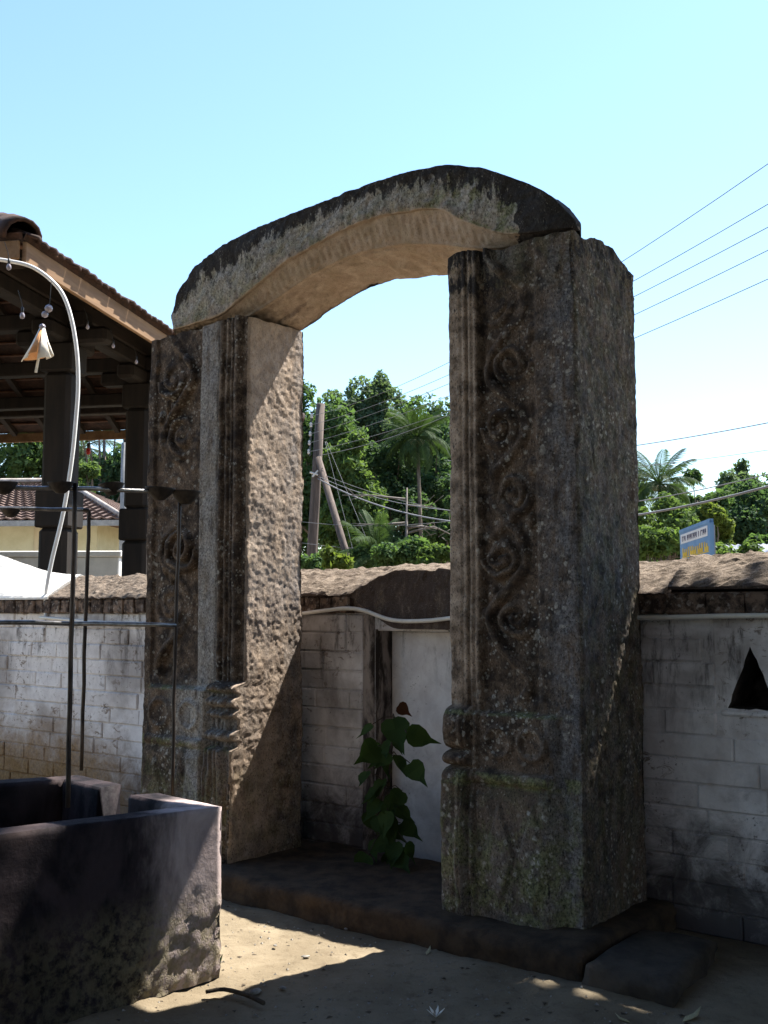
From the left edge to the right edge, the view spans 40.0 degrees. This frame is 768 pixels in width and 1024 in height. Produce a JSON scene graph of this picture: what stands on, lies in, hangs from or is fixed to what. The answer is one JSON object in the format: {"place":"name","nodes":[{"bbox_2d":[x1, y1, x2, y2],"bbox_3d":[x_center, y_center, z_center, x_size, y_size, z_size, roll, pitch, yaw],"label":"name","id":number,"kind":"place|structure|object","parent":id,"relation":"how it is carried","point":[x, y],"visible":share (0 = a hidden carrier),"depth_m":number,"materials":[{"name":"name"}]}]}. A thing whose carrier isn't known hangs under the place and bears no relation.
{"place":"outdoors","nodes":[
{"label":"outdoors","id":0,"kind":"place"},
{"bbox_2d":[0,551,121,576],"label":"parapet wall","id":1,"kind":"structure","parent":0,"point":[104,563],"depth_m":21.03,"materials":[{"name":"white paint"}]},
{"bbox_2d":[0,0,767,548],"label":"sky","id":2,"kind":"structure","parent":0,"point":[141,139],"materials":[{"name":"blue"}]},
{"bbox_2d":[65,899,767,1023],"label":"ground","id":3,"kind":"structure","parent":0,"point":[731,987],"depth_m":4.33,"materials":[{"name":"beige sand"}]},
{"bbox_2d":[0,432,42,483],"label":"broadleaf tree","id":4,"kind":"object","parent":3,"relation":"on","point":[22,460],"visible":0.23,"depth_m":43.13,"materials":[{"name":"green plant"}]},
{"bbox_2d":[0,478,119,550],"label":"cream house","id":5,"kind":"structure","parent":3,"relation":"on","point":[19,531],"depth_m":27.21,"materials":[{"name":"paint"}]},
{"bbox_2d":[78,459,100,493],"bbox_3d":[-9.853,1.529,35.104,1.406,6.628,1.300,4,-7,-37],"label":"broadleaf tree","id":6,"kind":"object","parent":3,"relation":"on","point":[88,471],"visible":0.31,"depth_m":35.03,"materials":[{"name":"green plant"}]},
{"bbox_2d":[79,430,117,460],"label":"coconut palm","id":7,"kind":"object","parent":3,"relation":"on","point":[81,452],"visible":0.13,"depth_m":44.43,"materials":[{"name":"green plant"}]},
{"bbox_2d":[79,430,120,502],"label":"broadleaf tree","id":8,"kind":"object","parent":3,"relation":"on","point":[110,465],"visible":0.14,"depth_m":42.09,"materials":[{"name":"green plant"}]},
{"bbox_2d":[0,775,221,1023],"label":"lamp trough","id":9,"kind":"object","parent":3,"relation":"on","point":[105,905],"visible":1,"depth_m":4.18,"materials":[{"name":"stone"}]},
{"bbox_2d":[0,481,200,807],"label":"oil lamp rack","id":10,"kind":"object","parent":9,"relation":"on","point":[161,493],"visible":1,"depth_m":5.08,"materials":[{"name":"black metal"}]},
{"bbox_2d":[119,439,125,550],"bbox_3d":[-5.906,1.011,24.011,0.244,5.580,0.237,0,-5,0],"label":"concrete pole","id":11,"kind":"object","parent":3,"relation":"on","point":[122,506],"visible":0.15,"depth_m":24.10,"materials":[{"name":"grey concrete"}]},
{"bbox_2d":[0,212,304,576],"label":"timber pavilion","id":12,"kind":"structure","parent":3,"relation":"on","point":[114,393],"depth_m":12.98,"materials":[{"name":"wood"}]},
{"bbox_2d":[4,242,10,269],"bbox_3d":[-3.095,-2.106,8.685,0.067,0.244,0.039,0,-5,0],"label":"light bulb","id":13,"kind":"object","parent":12,"relation":"hanging from","point":[8,266],"visible":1,"depth_m":8.67,"materials":[{"name":"clear glass"}]},
{"bbox_2d":[18,291,24,318],"bbox_3d":[-2.972,-1.698,8.647,0.067,0.244,0.039,0,-5,0],"label":"light bulb","id":14,"kind":"object","parent":12,"relation":"hanging from","point":[22,315],"visible":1,"depth_m":8.63,"materials":[{"name":"clear glass"}]},
{"bbox_2d":[84,428,90,454],"bbox_3d":[-5.543,-1.339,19.712,0.147,0.550,0.088,0,-5,0],"label":"light bulb","id":15,"kind":"object","parent":12,"relation":"hanging from","point":[88,451],"visible":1,"depth_m":19.67,"materials":[{"name":"red glass"}]},
{"bbox_2d":[205,987,264,1004],"bbox_3d":[-0.583,1.937,4.234,0.287,0.018,0.073,-3,-6,27],"label":"twig","id":16,"kind":"object","parent":3,"relation":"on","point":[240,993],"visible":1,"depth_m":4.26,"materials":[{"name":"brown wood"}]},
{"bbox_2d":[249,988,261,994],"bbox_3d":[-0.524,1.954,4.309,0.045,0.019,0.064,-4,-7,34],"label":"pebble","id":17,"kind":"object","parent":3,"relation":"on","point":[255,991],"visible":0.97,"depth_m":4.29,"materials":[{"name":"stone"}]},
{"bbox_2d":[301,458,319,556],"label":"broadleaf tree","id":18,"kind":"object","parent":3,"relation":"on","point":[304,548],"visible":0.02,"depth_m":51.41,"materials":[{"name":"green plant"}]},
{"bbox_2d":[301,551,325,569],"bbox_3d":[-1.914,2.735,29.908,1.353,3.260,0.935,-4,-7,38],"label":"bush","id":19,"kind":"object","parent":3,"relation":"on","point":[312,561],"visible":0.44,"depth_m":29.80,"materials":[{"name":"green plant"}]},
{"bbox_2d":[307,403,349,556],"bbox_3d":[-1.184,0.546,31.240,3.235,7.948,0.578,-5,-7,40],"label":"utility pole","id":20,"kind":"object","parent":3,"relation":"on","point":[317,467],"visible":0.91,"depth_m":32.01,"materials":[{"name":"concrete"}]},
{"bbox_2d":[325,442,351,545],"bbox_3d":[-1.152,0.221,31.216,1.760,4.853,0.013,-5,-7,43],"label":"power line","id":21,"kind":"object","parent":20,"relation":"attached to","point":[337,490],"visible":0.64,"depth_m":31.51,"materials":[{"name":"grey metal"}]},
{"bbox_2d":[326,441,363,531],"bbox_3d":[-1.059,-0.513,31.285,1.839,3.380,0.013,-5,-7,41],"label":"power line","id":22,"kind":"object","parent":20,"relation":"attached to","point":[344,485],"visible":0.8,"depth_m":31.44,"materials":[{"name":"grey metal"}]},
{"bbox_2d":[306,521,446,525],"bbox_3d":[-0.199,0.287,30.506,5.414,0.271,0.015,-3,-6,31],"label":"power line","id":23,"kind":"object","parent":20,"relation":"attached to","point":[385,525],"visible":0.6,"depth_m":30.82,"materials":[{"name":"grey metal"}]},
{"bbox_2d":[318,472,445,509],"bbox_3d":[0.058,-0.602,30.590,4.985,1.487,0.014,-4,-6,34],"label":"power line","id":24,"kind":"object","parent":20,"relation":"attached to","point":[379,494],"visible":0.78,"depth_m":30.83,"materials":[{"name":"grey metal"}]},
{"bbox_2d":[318,414,449,455],"bbox_3d":[0.067,-2.281,30.747,5.002,0.895,0.015,-4,-6,34],"label":"power line","id":25,"kind":"object","parent":20,"relation":"attached to","point":[383,439],"visible":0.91,"depth_m":30.76,"materials":[{"name":"grey metal"}]},
{"bbox_2d":[309,279,767,451],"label":"power line","id":26,"kind":"object","parent":20,"relation":"attached to","point":[634,338],"visible":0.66,"depth_m":16.46,"materials":[{"name":"grey metal"}]},
{"bbox_2d":[310,250,767,442],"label":"power line","id":27,"kind":"object","parent":20,"relation":"attached to","point":[634,314],"visible":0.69,"depth_m":16.37,"materials":[{"name":"grey metal"}]},
{"bbox_2d":[311,227,767,433],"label":"power line","id":28,"kind":"object","parent":20,"relation":"attached to","point":[634,296],"visible":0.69,"depth_m":16.48,"materials":[{"name":"grey metal"}]},
{"bbox_2d":[312,204,767,424],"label":"power line","id":29,"kind":"object","parent":20,"relation":"attached to","point":[634,280],"visible":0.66,"depth_m":16.39,"materials":[{"name":"grey metal"}]},
{"bbox_2d":[313,164,767,415],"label":"power line","id":30,"kind":"object","parent":20,"relation":"attached to","point":[622,261],"visible":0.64,"depth_m":16.55,"materials":[{"name":"grey metal"}]},
{"bbox_2d":[318,478,767,521],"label":"power line","id":31,"kind":"object","parent":20,"relation":"attached to","point":[715,499],"visible":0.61,"depth_m":18.51,"materials":[{"name":"grey metal"}]},
{"bbox_2d":[318,474,767,510],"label":"power line","id":32,"kind":"object","parent":20,"relation":"attached to","point":[638,501],"visible":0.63,"depth_m":18.48,"materials":[{"name":"grey metal"}]},
{"bbox_2d":[448,422,767,460],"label":"power line","id":33,"kind":"object","parent":20,"relation":"attached to","point":[698,435],"visible":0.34,"depth_m":26.49,"materials":[{"name":"grey metal"}]},
{"bbox_2d":[638,450,766,466],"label":"power line","id":34,"kind":"object","parent":20,"relation":"attached to","point":[705,458],"visible":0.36,"depth_m":28.51,"materials":[{"name":"grey metal"}]},
{"bbox_2d":[302,379,369,553],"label":"broadleaf tree","id":35,"kind":"object","parent":3,"relation":"on","point":[337,430],"visible":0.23,"depth_m":45.43,"materials":[{"name":"green plant"}]},
{"bbox_2d":[319,543,354,569],"bbox_3d":[-0.965,2.122,21.864,0.778,2.971,0.771,0,-5,0],"label":"bush","id":36,"kind":"object","parent":3,"relation":"on","point":[332,557],"visible":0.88,"depth_m":21.80,"materials":[{"name":"green plant"}]},
{"bbox_2d":[310,429,388,550],"bbox_3d":[-1.290,1.041,40.099,3.044,8.530,2.655,0,-5,0],"label":"broadleaf tree","id":37,"kind":"object","parent":3,"relation":"on","point":[353,471],"visible":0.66,"depth_m":39.82,"materials":[{"name":"green plant"}]},
{"bbox_2d":[304,375,396,485],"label":"broadleaf tree","id":38,"kind":"object","parent":3,"relation":"on","point":[351,395],"visible":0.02,"depth_m":57.35,"materials":[{"name":"green plant"}]},
{"bbox_2d":[348,544,376,568],"bbox_3d":[-0.493,2.407,26.882,1.160,3.345,1.030,0,-5,0],"label":"bush","id":39,"kind":"object","parent":3,"relation":"on","point":[356,552],"visible":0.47,"depth_m":26.74,"materials":[{"name":"green plant"}]},
{"bbox_2d":[339,509,411,567],"bbox_3d":[-0.178,1.985,26.948,2.835,4.228,2.385,5,-7,-40],"label":"young palm","id":40,"kind":"object","parent":3,"relation":"on","point":[364,539],"visible":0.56,"depth_m":26.83,"materials":[{"name":"green plant"}]},
{"bbox_2d":[357,369,398,488],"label":"broadleaf tree","id":41,"kind":"object","parent":3,"relation":"on","point":[380,383],"visible":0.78,"depth_m":56.09,"materials":[{"name":"green plant"}]},
{"bbox_2d":[0,550,767,945],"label":"boundary wall","id":42,"kind":"structure","parent":3,"relation":"on","point":[704,682],"depth_m":6.37,"materials":[{"name":"brick"}]},
{"bbox_2d":[0,258,79,619],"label":"bent pipe","id":43,"kind":"object","parent":42,"relation":"attached to","point":[76,411],"visible":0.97,"depth_m":8.65,"materials":[{"name":"grey metal"}]},
{"bbox_2d":[21,282,53,372],"bbox_3d":[-2.839,-1.519,8.680,0.254,0.769,0.253,0,-5,0],"label":"pendant lamp","id":44,"kind":"object","parent":43,"relation":"hanging from","point":[39,348],"visible":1,"depth_m":8.63,"materials":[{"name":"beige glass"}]},
{"bbox_2d":[39,606,767,622],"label":"conduit pipe","id":45,"kind":"object","parent":42,"relation":"attached to","point":[655,617],"visible":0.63,"depth_m":6.04,"materials":[{"name":"plastic"}]},
{"bbox_2d":[392,631,451,861],"bbox_3d":[0.616,1.420,6.162,1.339,1.425,0.130,-4,-7,38],"label":"blocked door panel","id":46,"kind":"structure","parent":42,"relation":"in","point":[421,660],"depth_m":6.38,"materials":[{"name":"white paint"}]},
{"bbox_2d":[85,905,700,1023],"bbox_3d":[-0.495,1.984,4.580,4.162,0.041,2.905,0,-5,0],"label":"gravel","id":47,"kind":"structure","parent":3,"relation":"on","point":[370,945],"depth_m":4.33,"materials":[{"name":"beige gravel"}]},
{"bbox_2d":[359,427,429,545],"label":"broadleaf tree","id":48,"kind":"object","parent":3,"relation":"on","point":[393,479],"visible":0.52,"depth_m":47.63,"materials":[{"name":"green plant"}]},
{"bbox_2d":[345,488,449,540],"bbox_3d":[0.591,1.711,27.018,3.341,4.750,0.866,0,-5,0],"label":"bare tree","id":49,"kind":"object","parent":3,"relation":"on","point":[407,527],"visible":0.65,"depth_m":27.11,"materials":[{"name":"grey wood"}]},
{"bbox_2d":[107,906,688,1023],"bbox_3d":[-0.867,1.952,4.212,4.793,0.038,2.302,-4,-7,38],"label":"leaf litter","id":50,"kind":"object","parent":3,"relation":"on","point":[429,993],"visible":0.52,"depth_m":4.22,"materials":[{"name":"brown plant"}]},
{"bbox_2d":[370,535,429,566],"bbox_3d":[0.377,2.147,23.775,1.410,3.286,1.018,0,-5,0],"label":"bush","id":51,"kind":"object","parent":3,"relation":"on","point":[392,554],"visible":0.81,"depth_m":23.63,"materials":[{"name":"green plant"}]},
{"bbox_2d":[381,389,419,530],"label":"broadleaf tree","id":52,"kind":"object","parent":3,"relation":"on","point":[397,400],"depth_m":60.32,"materials":[{"name":"green plant"}]},
{"bbox_2d":[379,404,450,537],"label":"coconut palm","id":53,"kind":"object","parent":3,"relation":"on","point":[416,443],"visible":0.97,"depth_m":46.14,"materials":[{"name":"green plant"}]},
{"bbox_2d":[393,392,450,528],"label":"broadleaf tree","id":54,"kind":"object","parent":3,"relation":"on","point":[418,400],"visible":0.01,"depth_m":56.23,"materials":[{"name":"green plant"}]},
{"bbox_2d":[399,417,450,537],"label":"broadleaf tree","id":55,"kind":"object","parent":3,"relation":"on","point":[435,485],"visible":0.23,"depth_m":49.14,"materials":[{"name":"green plant"}]},
{"bbox_2d":[416,542,449,564],"bbox_3d":[0.993,1.987,19.885,0.763,2.873,0.719,0,-5,0],"label":"bush","id":56,"kind":"object","parent":3,"relation":"on","point":[435,553],"visible":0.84,"depth_m":19.87,"materials":[{"name":"green plant"}]},
{"bbox_2d":[421,495,450,562],"bbox_3d":[2.022,2.164,36.004,1.587,5.540,1.266,0,-5,0],"label":"broadleaf tree","id":57,"kind":"object","parent":3,"relation":"on","point":[443,525],"visible":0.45,"depth_m":36.00,"materials":[{"name":"green plant"}]},
{"bbox_2d":[428,1006,444,1016],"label":"fallen flower","id":58,"kind":"object","parent":3,"relation":"on","point":[437,1011],"visible":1,"depth_m":4.05,"materials":[{"name":"white plant"}]},
{"bbox_2d":[221,838,676,981],"bbox_3d":[-0.296,2.058,5.915,3.670,0.168,1.035,-4,-7,38],"label":"stone step","id":59,"kind":"object","parent":3,"relation":"on","point":[334,885],"visible":0.42,"depth_m":5.17,"materials":[{"name":"grey stone"}]},
{"bbox_2d":[140,165,646,929],"bbox_3d":[-0.153,0.093,6.030,3.109,3.844,0.823,-4,-7,38],"label":"stone gateway","id":60,"kind":"object","parent":59,"relation":"on","point":[542,815],"visible":0.98,"depth_m":5.28,"materials":[{"name":"grey stone"}]},
{"bbox_2d":[354,702,440,873],"bbox_3d":[0.071,1.597,5.965,0.506,1.042,0.389,0,-5,0],"label":"sapling","id":61,"kind":"object","parent":59,"relation":"on","point":[398,731],"visible":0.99,"depth_m":5.93,"materials":[{"name":"green plant"}]},
{"bbox_2d":[638,475,652,561],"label":"broadleaf tree","id":62,"kind":"object","parent":3,"relation":"on","point":[644,504],"depth_m":49.93,"materials":[{"name":"green plant"}]},
{"bbox_2d":[581,929,717,1007],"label":"stone block","id":63,"kind":"structure","parent":3,"relation":"on","point":[667,969],"depth_m":4.37,"materials":[{"name":"grey stone"}]},
{"bbox_2d":[638,523,679,561],"bbox_3d":[6.750,2.111,25.928,1.327,3.755,1.149,0,-5,0],"label":"bush","id":64,"kind":"object","parent":3,"relation":"on","point":[655,543],"visible":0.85,"depth_m":25.75,"materials":[{"name":"green plant"}]},
{"bbox_2d":[638,491,700,561],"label":"broadleaf tree","id":65,"kind":"object","parent":3,"relation":"on","point":[681,518],"visible":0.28,"depth_m":41.37,"materials":[{"name":"green plant"}]},
{"bbox_2d":[637,448,705,559],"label":"coconut palm","id":66,"kind":"object","parent":3,"relation":"on","point":[663,477],"visible":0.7,"depth_m":45.97,"materials":[{"name":"green plant"}]},
{"bbox_2d":[656,482,702,561],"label":"broadleaf tree","id":67,"kind":"object","parent":3,"relation":"on","point":[698,498],"visible":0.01,"depth_m":54.30,"materials":[{"name":"green plant"}]},
{"bbox_2d":[682,1006,700,1021],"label":"fallen leaf","id":68,"kind":"object","parent":3,"relation":"on","point":[692,1015],"visible":1,"depth_m":4.03,"materials":[{"name":"plant"}]},
{"bbox_2d":[679,519,715,558],"bbox_3d":[3.828,1.451,12.781,0.098,2.601,1.777,0,-5,5],"label":"sign board","id":69,"kind":"object","parent":3,"relation":"on","point":[698,538],"visible":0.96,"depth_m":12.63,"materials":[{"name":"blue metal"}]},
{"bbox_2d":[666,468,734,559],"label":"broadleaf tree","id":70,"kind":"object","parent":3,"relation":"on","point":[725,503],"visible":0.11,"depth_m":47.91,"materials":[{"name":"green plant"}]},
{"bbox_2d":[699,502,735,545],"bbox_3d":[10.710,2.189,33.977,1.552,5.103,1.381,5,-7,-43],"label":"broadleaf tree","id":71,"kind":"object","parent":3,"relation":"on","point":[724,524],"visible":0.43,"depth_m":33.83,"materials":[{"name":"green plant"}]},
{"bbox_2d":[703,478,754,510],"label":"broadleaf tree","id":72,"kind":"object","parent":3,"relation":"on","point":[729,487],"visible":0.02,"depth_m":55.08,"materials":[{"name":"green plant"}]},
{"bbox_2d":[714,457,764,497],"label":"broadleaf tree","id":73,"kind":"object","parent":3,"relation":"on","point":[741,470],"visible":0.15,"depth_m":60.18,"materials":[{"name":"green plant"}]},
{"bbox_2d":[715,539,764,553],"bbox_3d":[5.596,1.787,16.889,0.978,2.709,0.749,0,-5,0],"label":"bush","id":74,"kind":"object","parent":3,"relation":"on","point":[743,548],"visible":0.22,"depth_m":16.86,"materials":[{"name":"green plant"}]},
{"bbox_2d":[727,477,767,544],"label":"broadleaf tree","id":75,"kind":"object","parent":3,"relation":"on","point":[748,519],"visible":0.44,"depth_m":43.36,"materials":[{"name":"green plant"}]},
{"bbox_2d":[744,532,767,544],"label":"bush","id":76,"kind":"object","parent":3,"relation":"on","point":[761,538],"visible":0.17,"depth_m":23.85,"materials":[{"name":"green plant"}]},
{"bbox_2d":[753,472,767,511],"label":"broadleaf tree","id":77,"kind":"object","parent":3,"relation":"on","point":[764,482],"visible":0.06,"depth_m":52.04,"materials":[{"name":"green plant"}]},
{"bbox_2d":[716,543,767,551],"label":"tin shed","id":78,"kind":"structure","parent":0,"point":[765,546],"depth_m":22.48,"materials":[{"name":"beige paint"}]}
]}

